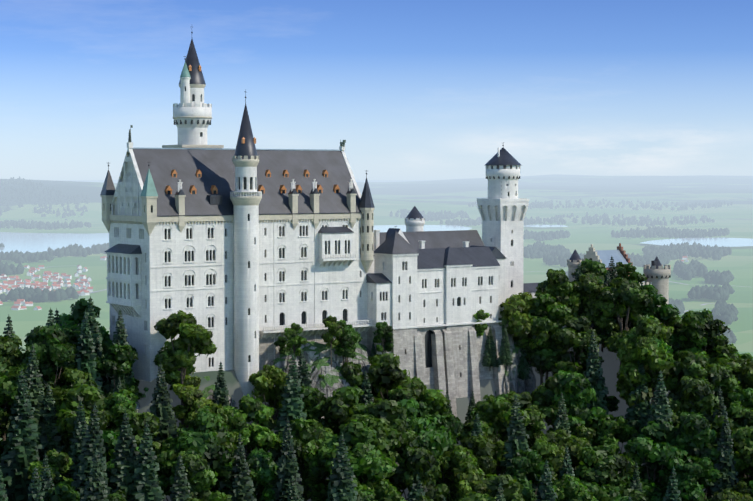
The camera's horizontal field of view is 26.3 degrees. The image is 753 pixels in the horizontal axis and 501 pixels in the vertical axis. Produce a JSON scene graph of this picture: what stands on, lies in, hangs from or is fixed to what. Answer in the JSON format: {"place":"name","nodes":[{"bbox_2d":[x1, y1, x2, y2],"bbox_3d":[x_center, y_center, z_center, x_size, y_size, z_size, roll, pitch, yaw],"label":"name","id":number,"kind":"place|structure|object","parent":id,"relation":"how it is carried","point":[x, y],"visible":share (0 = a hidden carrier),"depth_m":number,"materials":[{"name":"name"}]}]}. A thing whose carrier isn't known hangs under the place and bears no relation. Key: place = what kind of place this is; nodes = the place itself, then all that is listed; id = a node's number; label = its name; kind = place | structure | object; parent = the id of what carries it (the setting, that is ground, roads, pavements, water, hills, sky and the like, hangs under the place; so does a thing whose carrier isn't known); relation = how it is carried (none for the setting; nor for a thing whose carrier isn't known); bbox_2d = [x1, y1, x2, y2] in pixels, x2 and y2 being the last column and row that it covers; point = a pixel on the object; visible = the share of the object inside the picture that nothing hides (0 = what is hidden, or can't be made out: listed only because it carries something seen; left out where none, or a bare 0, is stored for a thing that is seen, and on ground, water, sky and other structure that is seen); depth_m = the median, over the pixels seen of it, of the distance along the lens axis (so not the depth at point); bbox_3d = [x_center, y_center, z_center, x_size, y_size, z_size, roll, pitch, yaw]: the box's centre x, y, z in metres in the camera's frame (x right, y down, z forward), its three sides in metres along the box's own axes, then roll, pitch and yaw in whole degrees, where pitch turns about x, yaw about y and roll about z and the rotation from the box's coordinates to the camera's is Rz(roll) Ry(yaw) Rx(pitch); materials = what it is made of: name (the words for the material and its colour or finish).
{"place":"outdoors","nodes":[
{"label":"outdoors","id":0,"kind":"place"},
{"bbox_2d":[102,381,139,412],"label":"cliff rock","id":1,"kind":"object","parent":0,"point":[137,405],"visible":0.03,"depth_m":363.10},
{"bbox_2d":[95,344,139,397],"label":"tree","id":2,"kind":"object","parent":1,"relation":"on","point":[119,360],"visible":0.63,"depth_m":361.84,"materials":[{"name":"green plant"}]},
{"bbox_2d":[0,225,471,252],"bbox_3d":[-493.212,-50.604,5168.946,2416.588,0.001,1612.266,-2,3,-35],"label":"lake","id":3,"kind":"structure","parent":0,"point":[28,242],"depth_m":4867.91,"materials":[{"name":"blue"}]},
{"bbox_2d":[0,174,752,500],"bbox_3d":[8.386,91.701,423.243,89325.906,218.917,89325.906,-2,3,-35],"label":"terrain","id":4,"kind":"structure","parent":0,"point":[453,196],"depth_m":6863.47,"materials":[{"name":"plant"}]},
{"bbox_2d":[0,334,26,451],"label":"tree","id":5,"kind":"object","parent":4,"relation":"on","point":[11,354],"visible":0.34,"depth_m":350.73,"materials":[{"name":"green plant"}]},
{"bbox_2d":[0,362,29,440],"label":"tree","id":6,"kind":"object","parent":4,"relation":"on","point":[9,389],"visible":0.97,"depth_m":336.65,"materials":[{"name":"green plant"}]},
{"bbox_2d":[0,370,43,500],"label":"tree","id":7,"kind":"object","parent":4,"relation":"on","point":[22,447],"visible":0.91,"depth_m":334.91,"materials":[{"name":"green plant"}]},
{"bbox_2d":[23,345,46,458],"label":"tree","id":8,"kind":"object","parent":4,"relation":"on","point":[34,381],"visible":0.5,"depth_m":344.55,"materials":[{"name":"green plant"}]},
{"bbox_2d":[18,323,76,393],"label":"tree","id":9,"kind":"object","parent":4,"relation":"on","point":[51,352],"visible":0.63,"depth_m":355.16,"materials":[{"name":"green plant"}]},
{"bbox_2d":[37,385,64,476],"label":"tree","id":10,"kind":"object","parent":4,"relation":"on","point":[49,428],"visible":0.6,"depth_m":343.49,"materials":[{"name":"green plant"}]},
{"bbox_2d":[28,449,75,489],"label":"tree","id":11,"kind":"object","parent":4,"relation":"on","point":[59,463],"visible":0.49,"depth_m":330.36,"materials":[{"name":"green plant"}]},
{"bbox_2d":[44,364,91,412],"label":"tree","id":12,"kind":"object","parent":4,"relation":"on","point":[70,375],"visible":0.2,"depth_m":356.19,"materials":[{"name":"green plant"}]},
{"bbox_2d":[64,399,89,480],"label":"tree","id":13,"kind":"object","parent":4,"relation":"on","point":[80,429],"visible":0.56,"depth_m":334.91,"materials":[{"name":"green plant"}]},
{"bbox_2d":[46,385,109,462],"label":"tree","id":14,"kind":"object","parent":4,"relation":"on","point":[90,396],"visible":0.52,"depth_m":341.34,"materials":[{"name":"green plant"}]},
{"bbox_2d":[56,298,111,345],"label":"tree","id":15,"kind":"object","parent":4,"relation":"on","point":[79,307],"visible":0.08,"depth_m":382.46,"materials":[{"name":"green plant"}]},
{"bbox_2d":[74,309,103,395],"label":"tree","id":16,"kind":"object","parent":4,"relation":"on","point":[85,358],"visible":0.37,"depth_m":359.87,"materials":[{"name":"green plant"}]},
{"bbox_2d":[70,404,111,500],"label":"tree","id":17,"kind":"object","parent":4,"relation":"on","point":[93,438],"visible":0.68,"depth_m":325.68,"materials":[{"name":"green plant"}]},
{"bbox_2d":[79,296,107,384],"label":"tree","id":18,"kind":"object","parent":4,"relation":"on","point":[94,330],"visible":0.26,"depth_m":367.30,"materials":[{"name":"green plant"}]},
{"bbox_2d":[80,447,108,500],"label":"tree","id":19,"kind":"object","parent":4,"relation":"on","point":[94,490],"visible":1,"depth_m":313.82,"materials":[{"name":"green plant"}]},
{"bbox_2d":[102,310,138,410],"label":"tree","id":20,"kind":"object","parent":4,"relation":"on","point":[120,337],"visible":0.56,"depth_m":363.64,"materials":[{"name":"green plant"}]},
{"bbox_2d":[104,389,138,460],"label":"tree","id":21,"kind":"object","parent":4,"relation":"on","point":[121,401],"visible":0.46,"depth_m":347.24,"materials":[{"name":"green plant"}]},
{"bbox_2d":[108,411,138,499],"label":"tree","id":22,"kind":"object","parent":4,"relation":"on","point":[125,462],"visible":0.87,"depth_m":328.79,"materials":[{"name":"green plant"}]},
{"bbox_2d":[104,410,162,456],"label":"tree","id":23,"kind":"object","parent":4,"relation":"on","point":[137,421],"visible":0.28,"depth_m":342.82,"materials":[{"name":"green plant"}]},
{"bbox_2d":[127,423,165,500],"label":"tree","id":24,"kind":"object","parent":4,"relation":"on","point":[146,484],"visible":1,"depth_m":327.12,"materials":[{"name":"green plant"}]},
{"bbox_2d":[150,364,179,447],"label":"tree","id":25,"kind":"object","parent":4,"relation":"on","point":[161,409],"visible":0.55,"depth_m":351.09,"materials":[{"name":"green plant"}]},
{"bbox_2d":[154,449,178,500],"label":"tree","id":26,"kind":"object","parent":4,"relation":"on","point":[167,460],"visible":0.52,"depth_m":336.13,"materials":[{"name":"green plant"}]},
{"bbox_2d":[170,455,191,500],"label":"tree","id":27,"kind":"object","parent":4,"relation":"on","point":[179,489],"visible":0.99,"depth_m":329.85,"materials":[{"name":"green plant"}]},
{"bbox_2d":[153,310,217,424],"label":"tree","id":28,"kind":"object","parent":4,"relation":"on","point":[176,359],"visible":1,"depth_m":361.09,"materials":[{"name":"green plant"}]},
{"bbox_2d":[172,375,213,427],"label":"tree","id":29,"kind":"object","parent":4,"relation":"on","point":[187,391],"visible":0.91,"depth_m":360.82,"materials":[{"name":"green plant"}]},
{"bbox_2d":[156,405,232,491],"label":"tree","id":30,"kind":"object","parent":4,"relation":"on","point":[206,419],"visible":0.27,"depth_m":345.76,"materials":[{"name":"green plant"}]},
{"bbox_2d":[173,451,231,500],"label":"tree","id":31,"kind":"object","parent":4,"relation":"on","point":[201,476],"visible":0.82,"depth_m":333.25,"materials":[{"name":"green plant"}]},
{"bbox_2d":[177,429,237,494],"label":"tree","id":32,"kind":"object","parent":4,"relation":"on","point":[219,458],"visible":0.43,"depth_m":338.41,"materials":[{"name":"green plant"}]},
{"bbox_2d":[183,403,237,453],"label":"tree","id":33,"kind":"object","parent":4,"relation":"on","point":[216,409],"visible":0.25,"depth_m":351.43,"materials":[{"name":"green plant"}]},
{"bbox_2d":[229,433,256,500],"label":"tree","id":34,"kind":"object","parent":4,"relation":"on","point":[242,488],"visible":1,"depth_m":339.50,"materials":[{"name":"green plant"}]},
{"bbox_2d":[223,394,279,459],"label":"tree","id":35,"kind":"object","parent":4,"relation":"on","point":[257,436],"visible":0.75,"depth_m":357.46,"materials":[{"name":"green plant"}]},
{"bbox_2d":[246,448,278,500],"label":"tree","id":36,"kind":"object","parent":4,"relation":"on","point":[261,461],"visible":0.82,"depth_m":346.23,"materials":[{"name":"green plant"}]},
{"bbox_2d":[248,364,287,452],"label":"tree","id":37,"kind":"object","parent":4,"relation":"on","point":[266,379],"visible":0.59,"depth_m":370.85,"materials":[{"name":"green plant"}]},
{"bbox_2d":[272,418,303,500],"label":"tree","id":38,"kind":"object","parent":4,"relation":"on","point":[288,467],"visible":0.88,"depth_m":343.45,"materials":[{"name":"green plant"}]},
{"bbox_2d":[270,353,306,500],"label":"tree","id":39,"kind":"object","parent":4,"relation":"on","point":[292,407],"visible":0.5,"depth_m":363.89,"materials":[{"name":"green plant"}]},
{"bbox_2d":[270,417,324,499],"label":"tree","id":40,"kind":"object","parent":4,"relation":"on","point":[304,433],"visible":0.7,"depth_m":358.17,"materials":[{"name":"green plant"}]},
{"bbox_2d":[278,386,339,434],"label":"tree","id":41,"kind":"object","parent":4,"relation":"on","point":[314,399],"visible":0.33,"depth_m":369.53,"materials":[{"name":"green plant"}]},
{"bbox_2d":[298,428,336,481],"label":"tree","id":42,"kind":"object","parent":4,"relation":"on","point":[317,470],"visible":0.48,"depth_m":356.65,"materials":[{"name":"green plant"}]},
{"bbox_2d":[268,341,388,430],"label":"rock outcrop","id":43,"kind":"object","parent":4,"relation":"on","point":[317,355],"visible":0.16,"depth_m":383.81,"materials":[{"name":"stone"}]},
{"bbox_2d":[334,319,362,367],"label":"tree","id":44,"kind":"object","parent":43,"relation":"on","point":[350,339],"visible":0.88,"depth_m":384.91,"materials":[{"name":"green plant"}]},
{"bbox_2d":[105,77,565,398],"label":"castle walls","id":45,"kind":"structure","parent":4,"relation":"on","point":[235,339],"depth_m":384.57,"materials":[{"name":"stone"}]},
{"bbox_2d":[100,84,651,285],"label":"stone trim","id":46,"kind":"structure","parent":45,"relation":"attached to","point":[148,219],"depth_m":382.29,"materials":[{"name":"stone"}]},
{"bbox_2d":[100,39,663,291],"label":"castle slate roofs","id":47,"kind":"structure","parent":45,"relation":"on","point":[216,168],"depth_m":392.09,"materials":[{"name":"stone"}]},
{"bbox_2d":[165,65,339,193],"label":"dormer windows","id":48,"kind":"structure","parent":47,"relation":"on","point":[260,187],"depth_m":387.87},
{"bbox_2d":[110,86,670,367],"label":"windows","id":49,"kind":"structure","parent":45,"relation":"in","point":[428,353],"depth_m":389.75,"materials":[{"name":"glass"}]},
{"bbox_2d":[326,433,357,500],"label":"tree","id":50,"kind":"object","parent":4,"relation":"on","point":[341,485],"visible":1,"depth_m":344.02,"materials":[{"name":"green plant"}]},
{"bbox_2d":[0,255,687,309],"bbox_3d":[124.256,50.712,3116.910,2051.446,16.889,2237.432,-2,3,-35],"label":"village houses","id":51,"kind":"structure","parent":4,"relation":"on","point":[77,287],"depth_m":2931.09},
{"bbox_2d":[319,386,372,453],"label":"tree","id":52,"kind":"object","parent":4,"relation":"on","point":[339,406],"visible":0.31,"depth_m":369.18,"materials":[{"name":"green plant"}]},
{"bbox_2d":[305,419,397,500],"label":"tree","id":53,"kind":"object","parent":4,"relation":"on","point":[367,461],"visible":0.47,"depth_m":355.33,"materials":[{"name":"green plant"}]},
{"bbox_2d":[0,176,738,343],"bbox_3d":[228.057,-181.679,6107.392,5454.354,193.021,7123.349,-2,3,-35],"label":"distant trees","id":54,"kind":"object","parent":4,"relation":"on","point":[721,310],"visible":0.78,"depth_m":4114.73,"materials":[{"name":"grey plant"}]},
{"bbox_2d":[132,147,627,266],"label":"roof ridge","id":55,"kind":"structure","parent":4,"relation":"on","point":[607,255],"depth_m":457.91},
{"bbox_2d":[344,398,421,493],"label":"tree","id":56,"kind":"object","parent":4,"relation":"on","point":[384,409],"visible":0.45,"depth_m":364.13,"materials":[{"name":"green plant"}]},
{"bbox_2d":[360,477,406,500],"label":"tree","id":57,"kind":"object","parent":4,"relation":"on","point":[384,489],"visible":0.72,"depth_m":354.89,"materials":[{"name":"green plant"}]},
{"bbox_2d":[373,321,393,353],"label":"tree","id":58,"kind":"object","parent":4,"relation":"on","point":[384,330],"visible":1,"depth_m":395.63,"materials":[{"name":"green plant"}]},
{"bbox_2d":[366,352,426,403],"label":"tree","id":59,"kind":"object","parent":4,"relation":"on","point":[385,374],"visible":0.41,"depth_m":385.56,"materials":[{"name":"green plant"}]},
{"bbox_2d":[386,376,450,414],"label":"tree","id":60,"kind":"object","parent":4,"relation":"on","point":[436,401],"visible":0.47,"depth_m":382.57,"materials":[{"name":"green plant"}]},
{"bbox_2d":[390,445,451,500],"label":"tree","id":61,"kind":"object","parent":4,"relation":"on","point":[425,462],"visible":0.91,"depth_m":359.91,"materials":[{"name":"green plant"}]},
{"bbox_2d":[259,322,592,417],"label":"castle substructure","id":62,"kind":"object","parent":4,"relation":"on","point":[457,369],"visible":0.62,"depth_m":407.76,"materials":[{"name":"stone"}]},
{"bbox_2d":[397,398,457,485],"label":"tree","id":63,"kind":"object","parent":4,"relation":"on","point":[435,440],"visible":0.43,"depth_m":369.39,"materials":[{"name":"green plant"}]},
{"bbox_2d":[426,413,463,488],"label":"tree","id":64,"kind":"object","parent":4,"relation":"on","point":[452,423],"visible":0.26,"depth_m":375.37,"materials":[{"name":"green plant"}]},
{"bbox_2d":[436,445,484,491],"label":"tree","id":65,"kind":"object","parent":4,"relation":"on","point":[458,458],"visible":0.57,"depth_m":367.99,"materials":[{"name":"green plant"}]},
{"bbox_2d":[449,468,487,500],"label":"tree","id":66,"kind":"object","parent":4,"relation":"on","point":[468,481],"visible":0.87,"depth_m":360.74,"materials":[{"name":"green plant"}]},
{"bbox_2d":[450,434,496,478],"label":"tree","id":67,"kind":"object","parent":4,"relation":"on","point":[481,447],"visible":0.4,"depth_m":372.91,"materials":[{"name":"green plant"}]},
{"bbox_2d":[456,473,524,500],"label":"tree","id":68,"kind":"object","parent":4,"relation":"on","point":[509,486],"visible":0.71,"depth_m":358.77,"materials":[{"name":"green plant"}]},
{"bbox_2d":[468,394,531,476],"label":"tree","id":69,"kind":"object","parent":4,"relation":"on","point":[489,408],"visible":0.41,"depth_m":388.31,"materials":[{"name":"green plant"}]},
{"bbox_2d":[495,317,535,396],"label":"cliff rock","id":70,"kind":"object","parent":4,"relation":"on","point":[512,382],"visible":0.18,"depth_m":419.82,"materials":[{"name":"stone"}]},
{"bbox_2d":[500,393,539,496],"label":"tree","id":71,"kind":"object","parent":4,"relation":"on","point":[516,437],"visible":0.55,"depth_m":378.95,"materials":[{"name":"green plant"}]},
{"bbox_2d":[500,292,540,349],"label":"tree","id":72,"kind":"object","parent":4,"relation":"on","point":[515,312],"visible":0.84,"depth_m":417.54,"materials":[{"name":"green plant"}]},
{"bbox_2d":[495,391,545,450],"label":"tree","id":73,"kind":"object","parent":4,"relation":"on","point":[535,426],"visible":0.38,"depth_m":395.83,"materials":[{"name":"green plant"}]},
{"bbox_2d":[503,449,555,500],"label":"tree","id":74,"kind":"object","parent":4,"relation":"on","point":[531,463],"visible":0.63,"depth_m":372.79,"materials":[{"name":"green plant"}]},
{"bbox_2d":[501,436,564,488],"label":"tree","id":75,"kind":"object","parent":4,"relation":"on","point":[552,454],"visible":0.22,"depth_m":381.65,"materials":[{"name":"green plant"}]},
{"bbox_2d":[523,307,562,384],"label":"tree","id":76,"kind":"object","parent":4,"relation":"on","point":[543,361],"visible":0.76,"depth_m":417.83,"materials":[{"name":"green plant"}]},
{"bbox_2d":[528,292,571,382],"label":"tree","id":77,"kind":"object","parent":4,"relation":"on","point":[542,301],"visible":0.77,"depth_m":419.05,"materials":[{"name":"green plant"}]},
{"bbox_2d":[531,373,575,432],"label":"tree","id":78,"kind":"object","parent":4,"relation":"on","point":[539,401],"visible":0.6,"depth_m":405.19,"materials":[{"name":"green plant"}]},
{"bbox_2d":[540,270,581,325],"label":"tree","id":79,"kind":"object","parent":4,"relation":"on","point":[558,286],"visible":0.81,"depth_m":423.17,"materials":[{"name":"green plant"}]},
{"bbox_2d":[542,428,581,480],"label":"tree","id":80,"kind":"object","parent":4,"relation":"on","point":[560,439],"visible":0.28,"depth_m":388.98,"materials":[{"name":"green plant"}]},
{"bbox_2d":[541,369,606,446],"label":"tree","id":81,"kind":"object","parent":4,"relation":"on","point":[577,387],"visible":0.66,"depth_m":402.55,"materials":[{"name":"green plant"}]},
{"bbox_2d":[550,473,598,500],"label":"tree","id":82,"kind":"object","parent":4,"relation":"on","point":[569,488],"visible":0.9,"depth_m":371.01,"materials":[{"name":"green plant"}]},
{"bbox_2d":[549,315,603,376],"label":"tree","id":83,"kind":"object","parent":4,"relation":"on","point":[579,342],"visible":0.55,"depth_m":414.96,"materials":[{"name":"green plant"}]},
{"bbox_2d":[570,275,601,324],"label":"tree","id":84,"kind":"object","parent":4,"relation":"on","point":[585,284],"visible":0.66,"depth_m":425.38,"materials":[{"name":"green plant"}]},
{"bbox_2d":[583,331,608,427],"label":"tree","id":85,"kind":"object","parent":4,"relation":"on","point":[593,373],"visible":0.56,"depth_m":407.99,"materials":[{"name":"green plant"}]},
{"bbox_2d":[579,466,620,500],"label":"tree","id":86,"kind":"object","parent":4,"relation":"on","point":[605,492],"visible":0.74,"depth_m":376.51,"materials":[{"name":"green plant"}]},
{"bbox_2d":[582,284,619,351],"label":"tree","id":87,"kind":"object","parent":4,"relation":"on","point":[592,304],"visible":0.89,"depth_m":424.38,"materials":[{"name":"green plant"}]},
{"bbox_2d":[574,443,637,484],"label":"tree","id":88,"kind":"object","parent":4,"relation":"on","point":[609,460],"visible":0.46,"depth_m":380.63,"materials":[{"name":"green plant"}]},
{"bbox_2d":[595,414,637,454],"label":"tree","id":89,"kind":"object","parent":4,"relation":"on","point":[613,432],"visible":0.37,"depth_m":397.45,"materials":[{"name":"green plant"}]},
{"bbox_2d":[593,277,652,365],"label":"tree","id":90,"kind":"object","parent":4,"relation":"on","point":[627,299],"visible":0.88,"depth_m":422.61,"materials":[{"name":"green plant"}]},
{"bbox_2d":[625,360,649,441],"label":"tree","id":91,"kind":"object","parent":4,"relation":"on","point":[637,416],"visible":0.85,"depth_m":405.56,"materials":[{"name":"green plant"}]},
{"bbox_2d":[615,316,674,407],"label":"tree","id":92,"kind":"object","parent":4,"relation":"on","point":[635,344],"visible":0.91,"depth_m":405.64,"materials":[{"name":"green plant"}]},
{"bbox_2d":[624,420,687,500],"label":"tree","id":93,"kind":"object","parent":4,"relation":"on","point":[668,451],"visible":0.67,"depth_m":386.85,"materials":[{"name":"green plant"}]},
{"bbox_2d":[640,369,673,486],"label":"tree","id":94,"kind":"object","parent":4,"relation":"on","point":[660,412],"visible":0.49,"depth_m":393.88,"materials":[{"name":"green plant"}]},
{"bbox_2d":[634,293,679,354],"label":"tree","id":95,"kind":"object","parent":4,"relation":"on","point":[663,312],"visible":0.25,"depth_m":427.93,"materials":[{"name":"green plant"}]},
{"bbox_2d":[663,351,720,422],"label":"tree","id":96,"kind":"object","parent":4,"relation":"on","point":[691,364],"visible":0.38,"depth_m":409.37,"materials":[{"name":"green plant"}]},
{"bbox_2d":[673,327,714,364],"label":"tree","id":97,"kind":"object","parent":4,"relation":"on","point":[681,340],"visible":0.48,"depth_m":427.15,"materials":[{"name":"green plant"}]},
{"bbox_2d":[641,238,752,246],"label":"lake","id":98,"kind":"structure","parent":4,"relation":"in","point":[730,242],"depth_m":4651.30,"materials":[{"name":"blue"}]},
{"bbox_2d":[673,411,721,488],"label":"tree","id":99,"kind":"object","parent":4,"relation":"on","point":[695,434],"visible":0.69,"depth_m":387.46,"materials":[{"name":"green plant"}]},
{"bbox_2d":[673,456,724,500],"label":"tree","id":100,"kind":"object","parent":4,"relation":"on","point":[690,488],"visible":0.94,"depth_m":380.62,"materials":[{"name":"green plant"}]},
{"bbox_2d":[667,374,733,459],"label":"tree","id":101,"kind":"object","parent":4,"relation":"on","point":[696,394],"visible":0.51,"depth_m":398.63,"materials":[{"name":"green plant"}]},
{"bbox_2d":[675,308,729,358],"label":"tree","id":102,"kind":"object","parent":4,"relation":"on","point":[703,323],"visible":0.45,"depth_m":427.09,"materials":[{"name":"green plant"}]},
{"bbox_2d":[707,414,738,499],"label":"tree","id":103,"kind":"object","parent":4,"relation":"on","point":[727,463],"visible":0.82,"depth_m":385.11,"materials":[{"name":"green plant"}]},
{"bbox_2d":[710,363,739,408],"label":"tree","id":104,"kind":"object","parent":4,"relation":"on","point":[727,383],"visible":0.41,"depth_m":415.38,"materials":[{"name":"green plant"}]},
{"bbox_2d":[706,342,747,392],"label":"tree","id":105,"kind":"object","parent":4,"relation":"on","point":[725,355],"visible":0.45,"depth_m":426.20,"materials":[{"name":"green plant"}]},
{"bbox_2d":[716,425,752,482],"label":"tree","id":106,"kind":"object","parent":4,"relation":"on","point":[742,466],"visible":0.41,"depth_m":388.70,"materials":[{"name":"green plant"}]},
{"bbox_2d":[0,0,752,179],"label":"sky","id":107,"kind":"structure","parent":0,"point":[413,89],"materials":[{"name":"blue"}]},
{"bbox_2d":[567,259,670,306],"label":"gatehouse towers","id":108,"kind":"structure","parent":0,"point":[660,284],"depth_m":455.70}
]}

